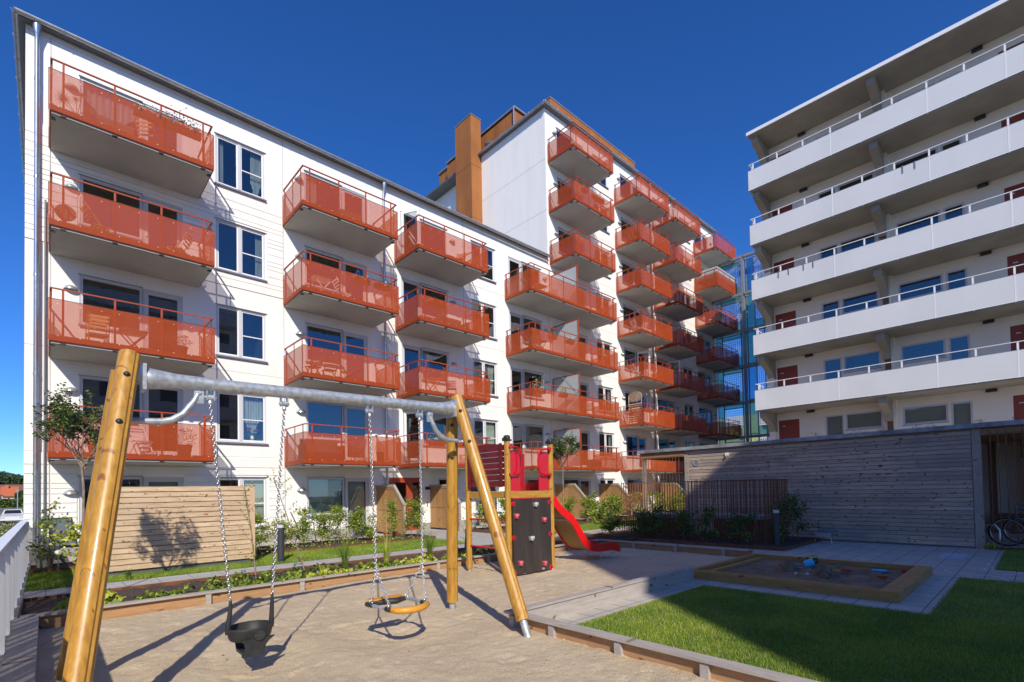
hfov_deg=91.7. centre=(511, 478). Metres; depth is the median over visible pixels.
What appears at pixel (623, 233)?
window
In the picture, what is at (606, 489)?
patio fence
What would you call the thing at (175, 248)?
folding chair
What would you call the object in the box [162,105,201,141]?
balcony planter
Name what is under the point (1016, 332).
door
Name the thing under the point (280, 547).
bollard light
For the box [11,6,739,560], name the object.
apartment building
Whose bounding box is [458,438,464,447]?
balcony planter
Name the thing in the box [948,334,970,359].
window
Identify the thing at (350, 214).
storage box
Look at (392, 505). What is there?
hedge plant
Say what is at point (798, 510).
hedge plant
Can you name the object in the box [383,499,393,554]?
ornamental grass
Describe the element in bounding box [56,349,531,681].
swing set
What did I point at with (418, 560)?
ground cover
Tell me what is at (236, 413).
window
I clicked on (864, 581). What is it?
sandbox
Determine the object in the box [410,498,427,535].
hedge plant
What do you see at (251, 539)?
staked stem
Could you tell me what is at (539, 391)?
balcony planter
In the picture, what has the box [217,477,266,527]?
window
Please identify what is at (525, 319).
window
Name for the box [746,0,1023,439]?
apartment building
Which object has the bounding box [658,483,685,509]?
patio fence
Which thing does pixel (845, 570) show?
toy shovel
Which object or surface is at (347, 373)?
folding chair
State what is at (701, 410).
window
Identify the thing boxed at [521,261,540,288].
window
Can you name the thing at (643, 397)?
balcony door
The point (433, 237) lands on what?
window
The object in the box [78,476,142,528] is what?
window
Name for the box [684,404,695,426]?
window
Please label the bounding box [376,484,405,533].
patio fence
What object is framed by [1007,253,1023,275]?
door
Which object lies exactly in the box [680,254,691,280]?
window
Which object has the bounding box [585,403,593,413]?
folding chair
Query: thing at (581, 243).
balcony door
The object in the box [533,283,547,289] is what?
balcony table
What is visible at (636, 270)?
balcony door
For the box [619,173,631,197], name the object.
window
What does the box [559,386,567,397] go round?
balcony planter
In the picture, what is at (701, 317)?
window
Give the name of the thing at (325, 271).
window
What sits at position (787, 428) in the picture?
door
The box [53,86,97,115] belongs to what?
potted palm
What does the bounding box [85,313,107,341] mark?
folding chair
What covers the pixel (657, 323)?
balcony planter
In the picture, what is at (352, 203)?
balcony door
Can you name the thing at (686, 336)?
window
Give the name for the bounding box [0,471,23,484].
wooded hill
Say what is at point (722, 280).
balcony
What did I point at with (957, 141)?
window
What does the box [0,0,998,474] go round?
sky
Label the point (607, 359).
window
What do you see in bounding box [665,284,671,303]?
balcony door
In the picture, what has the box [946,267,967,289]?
window
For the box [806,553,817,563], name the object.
toy bucket
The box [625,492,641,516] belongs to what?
hedge plant
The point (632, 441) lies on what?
window
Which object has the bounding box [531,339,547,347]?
balcony table
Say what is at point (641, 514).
hedge plant
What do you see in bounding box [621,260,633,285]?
window
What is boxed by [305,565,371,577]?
ground cover
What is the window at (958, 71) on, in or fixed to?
in the apartment building at (899, 304)
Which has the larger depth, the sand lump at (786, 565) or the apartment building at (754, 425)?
the apartment building at (754, 425)
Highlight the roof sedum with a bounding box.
[646,414,1023,448]
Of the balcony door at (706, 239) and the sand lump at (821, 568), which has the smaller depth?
the sand lump at (821, 568)
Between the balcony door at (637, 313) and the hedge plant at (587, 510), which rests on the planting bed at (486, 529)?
the hedge plant at (587, 510)
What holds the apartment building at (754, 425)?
on the ground at (1, 512)
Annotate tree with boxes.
[14,490,23,498]
[30,382,130,526]
[548,432,580,506]
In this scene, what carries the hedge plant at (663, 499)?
on the courtyard paving at (925, 596)
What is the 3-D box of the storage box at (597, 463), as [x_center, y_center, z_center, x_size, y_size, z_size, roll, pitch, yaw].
[4.557,-0.821,27.608,0.749,0.500,0.520,0,-2,-43]
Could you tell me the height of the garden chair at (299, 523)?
1.024 m
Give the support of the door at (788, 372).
in the apartment building at (899, 304)
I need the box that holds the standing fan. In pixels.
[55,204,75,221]
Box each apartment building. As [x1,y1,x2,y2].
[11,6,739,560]
[718,414,769,443]
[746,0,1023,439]
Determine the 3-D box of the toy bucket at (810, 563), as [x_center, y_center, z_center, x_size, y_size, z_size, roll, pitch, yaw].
[5.351,1.505,8.899,0.214,0.186,0.186,-22,-25,20]
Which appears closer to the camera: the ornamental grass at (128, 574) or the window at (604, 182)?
the ornamental grass at (128, 574)
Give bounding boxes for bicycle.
[988,503,1023,545]
[1002,516,1023,543]
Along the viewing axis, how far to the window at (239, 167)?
16.97 m
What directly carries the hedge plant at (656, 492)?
on the courtyard paving at (925, 596)
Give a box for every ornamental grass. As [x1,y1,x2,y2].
[121,567,143,577]
[332,533,356,569]
[378,535,396,563]
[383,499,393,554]
[419,526,440,559]
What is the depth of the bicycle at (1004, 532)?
12.51 m
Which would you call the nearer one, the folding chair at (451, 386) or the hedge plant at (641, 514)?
the hedge plant at (641, 514)
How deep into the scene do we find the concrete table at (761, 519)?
13.73 m
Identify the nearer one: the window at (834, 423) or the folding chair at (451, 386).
the folding chair at (451, 386)
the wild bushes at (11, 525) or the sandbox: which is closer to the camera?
the sandbox
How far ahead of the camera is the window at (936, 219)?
22.30 m
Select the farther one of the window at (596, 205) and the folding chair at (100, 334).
the window at (596, 205)
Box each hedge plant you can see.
[26,497,71,567]
[53,516,81,562]
[255,512,274,548]
[267,518,303,543]
[288,502,314,544]
[307,509,333,544]
[327,504,355,542]
[343,506,367,531]
[351,513,382,538]
[382,499,402,537]
[399,496,425,536]
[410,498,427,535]
[476,503,498,523]
[496,498,504,523]
[556,494,577,514]
[576,490,597,517]
[582,494,600,517]
[586,495,622,534]
[602,501,629,532]
[605,496,620,515]
[608,493,625,515]
[624,509,655,535]
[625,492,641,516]
[632,491,642,512]
[638,501,674,538]
[648,490,660,510]
[653,492,672,509]
[671,489,684,510]
[671,505,700,538]
[689,504,719,542]
[722,507,763,543]
[764,493,800,541]
[782,489,820,538]
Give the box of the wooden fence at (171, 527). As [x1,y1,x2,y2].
[109,485,254,575]
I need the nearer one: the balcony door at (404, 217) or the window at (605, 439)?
the balcony door at (404, 217)
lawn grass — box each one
[576,549,1023,681]
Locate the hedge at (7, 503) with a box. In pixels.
[0,498,23,507]
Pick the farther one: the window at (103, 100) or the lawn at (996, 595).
the window at (103, 100)
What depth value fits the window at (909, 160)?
22.05 m
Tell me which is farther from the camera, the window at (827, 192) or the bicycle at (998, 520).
the window at (827, 192)
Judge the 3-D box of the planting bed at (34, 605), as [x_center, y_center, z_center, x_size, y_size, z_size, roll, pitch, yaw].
[-1.804,1.819,11.060,13.000,0.120,2.090,0,-2,-43]
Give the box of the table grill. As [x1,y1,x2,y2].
[814,528,837,543]
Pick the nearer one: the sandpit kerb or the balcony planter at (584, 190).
the sandpit kerb
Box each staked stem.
[234,481,271,579]
[265,469,304,569]
[458,500,477,549]
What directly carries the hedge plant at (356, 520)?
on the planting bed at (321, 546)
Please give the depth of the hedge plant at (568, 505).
22.81 m
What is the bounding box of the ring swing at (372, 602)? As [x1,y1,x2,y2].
[365,417,429,613]
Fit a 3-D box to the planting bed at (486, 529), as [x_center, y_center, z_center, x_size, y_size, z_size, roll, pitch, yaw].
[3.077,2.016,23.071,11.950,0.110,1.670,0,-2,-43]
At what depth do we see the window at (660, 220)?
35.22 m
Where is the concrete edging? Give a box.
[0,560,30,666]
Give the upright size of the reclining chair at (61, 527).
1.139 m
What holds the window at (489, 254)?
in the apartment building at (253, 206)
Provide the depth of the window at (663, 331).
35.34 m
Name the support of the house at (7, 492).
on the ground at (1, 512)
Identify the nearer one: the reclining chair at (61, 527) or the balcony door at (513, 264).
the reclining chair at (61, 527)
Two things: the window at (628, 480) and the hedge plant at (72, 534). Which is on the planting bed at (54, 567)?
the hedge plant at (72, 534)
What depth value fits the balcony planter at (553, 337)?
24.31 m
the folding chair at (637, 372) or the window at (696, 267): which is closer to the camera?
the folding chair at (637, 372)
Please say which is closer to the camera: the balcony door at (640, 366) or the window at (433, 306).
the window at (433, 306)
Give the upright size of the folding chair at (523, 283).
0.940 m
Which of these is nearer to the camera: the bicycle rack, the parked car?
the bicycle rack
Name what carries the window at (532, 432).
in the apartment building at (253, 206)
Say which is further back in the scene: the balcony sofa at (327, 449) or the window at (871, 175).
the window at (871, 175)
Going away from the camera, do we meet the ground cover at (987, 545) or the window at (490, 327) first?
the ground cover at (987, 545)
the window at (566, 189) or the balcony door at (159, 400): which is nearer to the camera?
the balcony door at (159, 400)
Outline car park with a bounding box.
[0,520,20,525]
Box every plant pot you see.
[30,547,54,567]
[85,431,96,452]
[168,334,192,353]
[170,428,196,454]
[373,443,385,460]
[472,513,476,527]
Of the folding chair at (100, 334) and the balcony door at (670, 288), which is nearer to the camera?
the folding chair at (100, 334)
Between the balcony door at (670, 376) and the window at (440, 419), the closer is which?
the window at (440, 419)
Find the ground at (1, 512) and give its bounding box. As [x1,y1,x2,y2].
[0,498,685,536]
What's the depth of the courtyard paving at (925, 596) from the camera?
9.25 m
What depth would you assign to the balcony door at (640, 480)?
33.26 m
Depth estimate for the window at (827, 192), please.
24.58 m
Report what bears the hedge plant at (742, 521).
on the planting bed at (791, 542)
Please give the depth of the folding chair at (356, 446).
18.33 m
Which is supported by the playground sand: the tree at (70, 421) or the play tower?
the play tower
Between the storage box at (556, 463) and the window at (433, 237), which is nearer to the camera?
the window at (433, 237)
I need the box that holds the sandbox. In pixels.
[694,553,932,602]
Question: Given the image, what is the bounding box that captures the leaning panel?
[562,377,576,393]
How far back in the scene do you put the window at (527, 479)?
26.42 m
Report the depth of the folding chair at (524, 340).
24.30 m
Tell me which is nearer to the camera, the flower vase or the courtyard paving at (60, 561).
the courtyard paving at (60, 561)
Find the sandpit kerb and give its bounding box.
[0,539,818,681]
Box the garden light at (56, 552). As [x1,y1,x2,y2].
[54,550,62,567]
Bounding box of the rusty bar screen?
[621,478,788,543]
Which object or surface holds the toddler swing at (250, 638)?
hanging from the swing set at (78, 652)
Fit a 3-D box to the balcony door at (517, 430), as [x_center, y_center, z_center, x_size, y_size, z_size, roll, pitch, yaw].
[-0.116,-1.714,25.395,0.950,2.120,1.295,0,-2,-43]
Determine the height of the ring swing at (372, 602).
2.008 m
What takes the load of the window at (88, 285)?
in the apartment building at (253, 206)
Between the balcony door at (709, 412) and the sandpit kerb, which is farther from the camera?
the balcony door at (709, 412)
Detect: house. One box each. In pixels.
[0,484,23,497]
[0,485,18,498]
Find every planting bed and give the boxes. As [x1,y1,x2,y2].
[18,535,634,617]
[29,562,75,573]
[255,534,435,554]
[465,515,635,532]
[588,529,821,550]
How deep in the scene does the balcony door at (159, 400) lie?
15.79 m
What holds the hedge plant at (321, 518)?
on the planting bed at (321, 546)
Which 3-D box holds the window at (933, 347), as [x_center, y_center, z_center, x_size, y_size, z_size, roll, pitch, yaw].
[18.331,-5.556,22.086,1.250,0.825,1.580,0,-2,-43]
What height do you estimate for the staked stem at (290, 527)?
2.063 m
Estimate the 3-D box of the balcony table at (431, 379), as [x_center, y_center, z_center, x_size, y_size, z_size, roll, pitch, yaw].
[-3.249,-3.751,20.416,0.640,0.734,0.512,0,-2,-43]
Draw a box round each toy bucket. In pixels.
[803,557,815,567]
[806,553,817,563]
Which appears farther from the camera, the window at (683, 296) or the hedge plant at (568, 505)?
the window at (683, 296)
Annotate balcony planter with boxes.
[133,101,165,126]
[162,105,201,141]
[352,270,369,285]
[373,275,390,291]
[428,437,444,446]
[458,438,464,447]
[532,373,545,393]
[548,331,556,339]
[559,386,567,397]
[565,336,573,344]
[581,185,587,193]
[591,193,604,204]
[645,405,652,412]
[655,319,666,328]
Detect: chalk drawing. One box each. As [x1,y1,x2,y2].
[936,560,1023,581]
[939,553,967,558]
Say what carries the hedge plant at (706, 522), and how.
on the planting bed at (791, 542)
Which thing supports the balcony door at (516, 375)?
in the apartment building at (253, 206)
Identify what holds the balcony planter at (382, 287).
attached to the apartment building at (253, 206)
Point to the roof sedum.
(841, 433)
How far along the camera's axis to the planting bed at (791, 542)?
13.50 m
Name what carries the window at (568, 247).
in the apartment building at (253, 206)
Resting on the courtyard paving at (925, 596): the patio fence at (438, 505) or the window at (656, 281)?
the patio fence at (438, 505)
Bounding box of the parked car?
[0,509,23,521]
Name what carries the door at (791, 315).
in the apartment building at (899, 304)
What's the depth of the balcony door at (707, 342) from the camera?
39.97 m
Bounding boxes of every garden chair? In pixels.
[290,512,316,540]
[339,509,364,539]
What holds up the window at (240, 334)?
in the apartment building at (253, 206)
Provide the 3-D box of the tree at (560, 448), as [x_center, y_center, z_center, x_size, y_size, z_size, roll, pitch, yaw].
[1.706,0.157,16.119,1.094,3.508,1.139,0,-2,-43]
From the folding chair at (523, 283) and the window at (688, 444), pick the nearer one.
the folding chair at (523, 283)
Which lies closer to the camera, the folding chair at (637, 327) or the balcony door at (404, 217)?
the balcony door at (404, 217)
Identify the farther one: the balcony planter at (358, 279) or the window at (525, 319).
the window at (525, 319)
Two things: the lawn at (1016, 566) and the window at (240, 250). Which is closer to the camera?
the lawn at (1016, 566)
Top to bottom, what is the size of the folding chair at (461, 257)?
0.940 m
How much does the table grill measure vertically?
0.422 m
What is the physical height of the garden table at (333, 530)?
0.726 m
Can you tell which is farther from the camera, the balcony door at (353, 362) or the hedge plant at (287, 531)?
the balcony door at (353, 362)
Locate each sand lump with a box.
[780,560,800,571]
[813,563,836,575]
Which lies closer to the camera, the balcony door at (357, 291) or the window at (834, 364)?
the balcony door at (357, 291)
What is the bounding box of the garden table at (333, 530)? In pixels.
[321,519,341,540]
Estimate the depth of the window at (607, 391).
30.56 m
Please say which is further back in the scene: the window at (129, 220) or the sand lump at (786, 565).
the window at (129, 220)
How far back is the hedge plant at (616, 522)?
15.50 m
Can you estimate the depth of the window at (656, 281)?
35.28 m
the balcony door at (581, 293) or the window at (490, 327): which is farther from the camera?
the balcony door at (581, 293)
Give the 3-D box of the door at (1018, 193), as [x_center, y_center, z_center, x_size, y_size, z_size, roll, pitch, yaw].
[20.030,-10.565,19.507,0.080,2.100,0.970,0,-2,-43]
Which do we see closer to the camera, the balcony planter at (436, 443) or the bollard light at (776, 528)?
the bollard light at (776, 528)
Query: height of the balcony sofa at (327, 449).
0.730 m
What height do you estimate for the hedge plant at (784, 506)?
1.400 m
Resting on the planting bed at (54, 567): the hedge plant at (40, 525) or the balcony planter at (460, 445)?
the hedge plant at (40, 525)
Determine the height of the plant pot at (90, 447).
0.677 m
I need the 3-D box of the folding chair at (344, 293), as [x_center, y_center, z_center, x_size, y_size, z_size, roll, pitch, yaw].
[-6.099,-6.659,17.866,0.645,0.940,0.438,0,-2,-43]
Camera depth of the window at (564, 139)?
28.52 m
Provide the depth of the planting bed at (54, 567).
10.85 m
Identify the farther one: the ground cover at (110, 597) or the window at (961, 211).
the window at (961, 211)
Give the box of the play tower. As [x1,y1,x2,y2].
[463,435,620,574]
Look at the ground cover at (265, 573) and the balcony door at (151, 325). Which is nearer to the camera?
the ground cover at (265, 573)
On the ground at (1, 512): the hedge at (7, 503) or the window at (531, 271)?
the hedge at (7, 503)
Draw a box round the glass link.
[711,250,769,443]
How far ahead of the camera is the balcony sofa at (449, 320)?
21.37 m
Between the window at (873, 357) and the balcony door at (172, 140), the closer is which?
the balcony door at (172, 140)
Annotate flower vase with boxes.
[243,427,258,439]
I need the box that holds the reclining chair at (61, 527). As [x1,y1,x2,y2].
[46,517,79,562]
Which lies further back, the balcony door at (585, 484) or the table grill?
the balcony door at (585, 484)
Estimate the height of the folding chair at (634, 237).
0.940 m
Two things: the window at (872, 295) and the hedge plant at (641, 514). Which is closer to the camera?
the hedge plant at (641, 514)
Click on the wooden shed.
(922, 486)
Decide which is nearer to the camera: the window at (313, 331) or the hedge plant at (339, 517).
the hedge plant at (339, 517)
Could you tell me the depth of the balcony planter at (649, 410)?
30.15 m
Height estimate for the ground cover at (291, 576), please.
0.209 m
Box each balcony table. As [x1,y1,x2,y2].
[118,327,148,346]
[309,274,332,290]
[423,377,441,390]
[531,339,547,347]
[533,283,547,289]
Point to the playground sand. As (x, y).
(336, 637)
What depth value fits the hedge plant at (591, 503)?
23.94 m
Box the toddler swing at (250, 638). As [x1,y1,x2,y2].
[209,405,285,658]
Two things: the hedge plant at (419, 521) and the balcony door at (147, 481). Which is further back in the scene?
the hedge plant at (419, 521)
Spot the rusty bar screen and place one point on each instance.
(774, 482)
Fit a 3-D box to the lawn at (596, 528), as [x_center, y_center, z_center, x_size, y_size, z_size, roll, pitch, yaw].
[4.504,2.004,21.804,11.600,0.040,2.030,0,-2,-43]
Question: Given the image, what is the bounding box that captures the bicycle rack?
[985,523,1000,540]
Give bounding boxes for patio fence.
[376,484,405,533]
[429,484,461,530]
[555,483,587,518]
[599,483,629,514]
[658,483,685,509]
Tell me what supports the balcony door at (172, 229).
in the apartment building at (253, 206)
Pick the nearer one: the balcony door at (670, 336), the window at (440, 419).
the window at (440, 419)
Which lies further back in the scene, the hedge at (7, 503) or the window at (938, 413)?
the hedge at (7, 503)
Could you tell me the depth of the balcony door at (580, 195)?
29.14 m
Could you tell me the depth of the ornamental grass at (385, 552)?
10.31 m
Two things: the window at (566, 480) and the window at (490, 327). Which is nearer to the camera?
the window at (490, 327)
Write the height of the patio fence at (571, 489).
1.885 m
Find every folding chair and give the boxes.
[79,201,111,232]
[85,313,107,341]
[88,312,110,342]
[129,425,153,453]
[134,118,157,143]
[166,231,193,253]
[305,355,325,373]
[322,353,339,375]
[332,276,350,296]
[336,358,353,377]
[351,438,366,460]
[409,231,422,245]
[445,379,456,393]
[456,252,466,259]
[520,275,533,288]
[521,334,534,346]
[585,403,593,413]
[626,228,636,239]
[630,320,640,330]
[631,364,640,376]
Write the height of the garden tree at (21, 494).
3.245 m
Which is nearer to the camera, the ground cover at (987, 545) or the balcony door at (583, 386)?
the ground cover at (987, 545)
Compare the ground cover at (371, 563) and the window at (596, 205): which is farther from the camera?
the window at (596, 205)
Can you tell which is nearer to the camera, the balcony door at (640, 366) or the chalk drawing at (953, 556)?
the chalk drawing at (953, 556)
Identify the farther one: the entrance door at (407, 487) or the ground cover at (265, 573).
the entrance door at (407, 487)
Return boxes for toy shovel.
[834,569,853,571]
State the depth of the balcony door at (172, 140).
15.91 m
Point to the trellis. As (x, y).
(639, 412)
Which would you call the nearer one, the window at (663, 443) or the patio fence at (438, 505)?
the patio fence at (438, 505)
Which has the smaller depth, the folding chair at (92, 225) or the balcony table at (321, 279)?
the folding chair at (92, 225)
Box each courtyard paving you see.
[18,557,76,615]
[255,513,1023,623]
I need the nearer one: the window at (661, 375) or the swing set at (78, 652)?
the swing set at (78, 652)
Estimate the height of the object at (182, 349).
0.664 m
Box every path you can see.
[21,536,558,602]
[390,529,505,542]
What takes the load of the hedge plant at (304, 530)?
on the planting bed at (321, 546)
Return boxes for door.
[143,103,181,152]
[143,196,182,251]
[143,289,182,351]
[143,389,182,454]
[143,477,183,486]
[342,187,364,222]
[342,259,366,300]
[343,331,367,380]
[344,404,368,460]
[345,478,369,526]
[389,478,420,530]
[400,208,419,254]
[401,277,420,323]
[402,344,421,393]
[403,411,422,462]
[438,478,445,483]
[508,257,521,295]
[509,312,522,351]
[510,367,523,408]
[511,423,524,465]
[573,188,583,200]
[574,236,584,253]
[577,334,587,359]
[578,286,586,306]
[578,382,588,413]
[580,430,589,466]
[580,479,590,499]
[632,184,639,193]
[633,226,640,236]
[634,268,641,283]
[635,310,643,329]
[636,351,650,376]
[637,395,645,422]
[638,437,646,468]
[639,479,647,505]
[664,245,670,262]
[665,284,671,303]
[667,324,672,344]
[667,361,680,386]
[668,401,675,427]
[669,440,676,469]
[702,234,707,249]
[704,304,709,323]
[705,339,710,360]
[706,374,711,396]
[707,409,712,434]
[772,204,791,216]
[774,257,793,272]
[775,310,795,329]
[777,365,797,386]
[779,419,799,438]
[998,41,1023,53]
[1001,112,1023,127]
[1004,182,1023,200]
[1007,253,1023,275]
[1010,324,1023,350]
[1013,395,1023,419]
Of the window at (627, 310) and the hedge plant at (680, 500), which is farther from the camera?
the window at (627, 310)
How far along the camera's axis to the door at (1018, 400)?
19.57 m
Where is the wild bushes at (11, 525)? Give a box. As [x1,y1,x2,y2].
[0,521,18,536]
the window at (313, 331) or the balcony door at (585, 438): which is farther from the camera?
the balcony door at (585, 438)
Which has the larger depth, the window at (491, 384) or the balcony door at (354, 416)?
the window at (491, 384)
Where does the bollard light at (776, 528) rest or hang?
on the planting bed at (791, 542)
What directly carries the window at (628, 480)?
in the apartment building at (253, 206)
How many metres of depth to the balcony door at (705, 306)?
40.04 m
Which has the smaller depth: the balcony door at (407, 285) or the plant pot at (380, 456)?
the plant pot at (380, 456)
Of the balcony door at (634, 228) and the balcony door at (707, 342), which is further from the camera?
the balcony door at (707, 342)
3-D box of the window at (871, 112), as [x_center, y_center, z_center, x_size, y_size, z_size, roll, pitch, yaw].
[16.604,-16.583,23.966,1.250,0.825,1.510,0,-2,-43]
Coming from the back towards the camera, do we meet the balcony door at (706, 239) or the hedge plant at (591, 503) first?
the balcony door at (706, 239)
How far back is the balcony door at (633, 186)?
33.26 m
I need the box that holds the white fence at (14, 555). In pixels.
[0,519,30,654]
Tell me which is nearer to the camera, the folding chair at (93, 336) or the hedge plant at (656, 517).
the folding chair at (93, 336)
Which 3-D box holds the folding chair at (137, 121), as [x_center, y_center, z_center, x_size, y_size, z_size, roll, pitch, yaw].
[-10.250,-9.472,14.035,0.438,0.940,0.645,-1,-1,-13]
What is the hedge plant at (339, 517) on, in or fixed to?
on the planting bed at (321, 546)
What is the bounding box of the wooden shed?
[637,419,1023,549]
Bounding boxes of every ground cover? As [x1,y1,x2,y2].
[52,588,127,610]
[134,571,305,599]
[202,562,344,589]
[255,533,424,551]
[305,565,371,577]
[354,558,405,568]
[394,551,474,565]
[462,544,556,554]
[983,541,998,548]
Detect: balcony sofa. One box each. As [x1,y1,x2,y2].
[298,439,344,459]
[434,314,468,328]
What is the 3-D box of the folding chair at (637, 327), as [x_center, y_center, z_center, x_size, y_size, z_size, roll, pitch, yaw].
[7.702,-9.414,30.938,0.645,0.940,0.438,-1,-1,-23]
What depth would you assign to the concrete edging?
7.11 m
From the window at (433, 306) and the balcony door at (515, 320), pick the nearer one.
the window at (433, 306)
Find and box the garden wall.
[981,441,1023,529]
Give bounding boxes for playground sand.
[36,547,735,681]
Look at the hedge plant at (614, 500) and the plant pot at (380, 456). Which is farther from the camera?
the hedge plant at (614, 500)
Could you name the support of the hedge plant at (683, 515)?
on the planting bed at (791, 542)
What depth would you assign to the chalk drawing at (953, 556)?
10.56 m
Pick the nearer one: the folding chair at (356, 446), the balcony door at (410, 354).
the folding chair at (356, 446)
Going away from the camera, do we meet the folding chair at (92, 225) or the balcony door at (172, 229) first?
the folding chair at (92, 225)
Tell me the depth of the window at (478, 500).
23.34 m
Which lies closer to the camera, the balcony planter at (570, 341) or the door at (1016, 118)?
the door at (1016, 118)
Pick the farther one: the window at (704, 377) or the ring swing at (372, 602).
the window at (704, 377)
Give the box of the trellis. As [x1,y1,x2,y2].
[628,392,641,423]
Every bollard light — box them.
[277,524,284,561]
[773,509,779,544]
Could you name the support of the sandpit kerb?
on the courtyard paving at (925, 596)
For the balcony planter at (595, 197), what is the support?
attached to the apartment building at (253, 206)
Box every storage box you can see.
[340,209,360,220]
[554,459,560,465]
[586,459,601,467]
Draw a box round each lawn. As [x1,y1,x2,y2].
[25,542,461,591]
[504,520,636,533]
[931,578,1023,625]
[995,550,1023,571]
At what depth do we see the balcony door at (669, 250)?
36.02 m
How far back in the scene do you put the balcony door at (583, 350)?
29.22 m
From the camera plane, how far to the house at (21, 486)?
134.41 m
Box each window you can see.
[78,173,142,241]
[78,273,142,330]
[78,374,142,429]
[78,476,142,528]
[79,75,142,137]
[214,131,266,200]
[214,217,266,281]
[215,303,267,362]
[216,392,268,444]
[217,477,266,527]
[303,169,341,211]
[304,245,342,292]
[305,322,343,366]
[306,400,344,441]
[306,477,344,517]
[420,218,446,253]
[420,282,448,318]
[421,347,449,383]
[423,412,445,446]
[470,239,496,282]
[472,299,497,339]
[472,358,498,396]
[474,418,497,445]
[475,498,499,513]
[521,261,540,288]
[523,315,543,347]
[523,369,544,399]
[525,424,543,452]
[526,478,543,490]
[556,127,571,152]
[557,177,573,203]
[558,227,574,254]
[563,478,579,487]
[592,153,608,188]
[594,200,609,233]
[595,246,610,278]
[595,292,610,315]
[597,339,611,366]
[598,385,614,413]
[599,432,615,458]
[600,478,614,483]
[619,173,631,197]
[621,217,632,241]
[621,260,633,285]
[623,304,635,329]
[624,347,635,371]
[625,391,636,414]
[626,435,639,457]
[627,479,638,494]
[652,197,662,222]
[653,237,663,262]
[654,277,664,293]
[655,317,665,336]
[656,358,666,380]
[658,398,667,419]
[658,438,668,448]
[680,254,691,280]
[681,291,690,305]
[682,329,691,346]
[683,366,693,387]
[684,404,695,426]
[685,441,695,446]
[694,227,702,250]
[695,263,703,285]
[696,299,704,320]
[697,335,705,355]
[698,371,707,391]
[699,407,708,426]
[818,187,835,198]
[820,243,837,258]
[821,299,839,318]
[823,357,841,379]
[825,414,843,434]
[836,112,871,129]
[838,172,873,190]
[840,231,875,252]
[842,290,878,313]
[843,350,881,373]
[845,410,883,430]
[893,83,934,102]
[895,147,937,168]
[896,210,939,234]
[898,273,942,300]
[900,338,946,364]
[902,403,948,425]
[938,71,958,81]
[941,137,961,150]
[943,202,964,219]
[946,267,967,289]
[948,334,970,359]
[951,400,972,424]

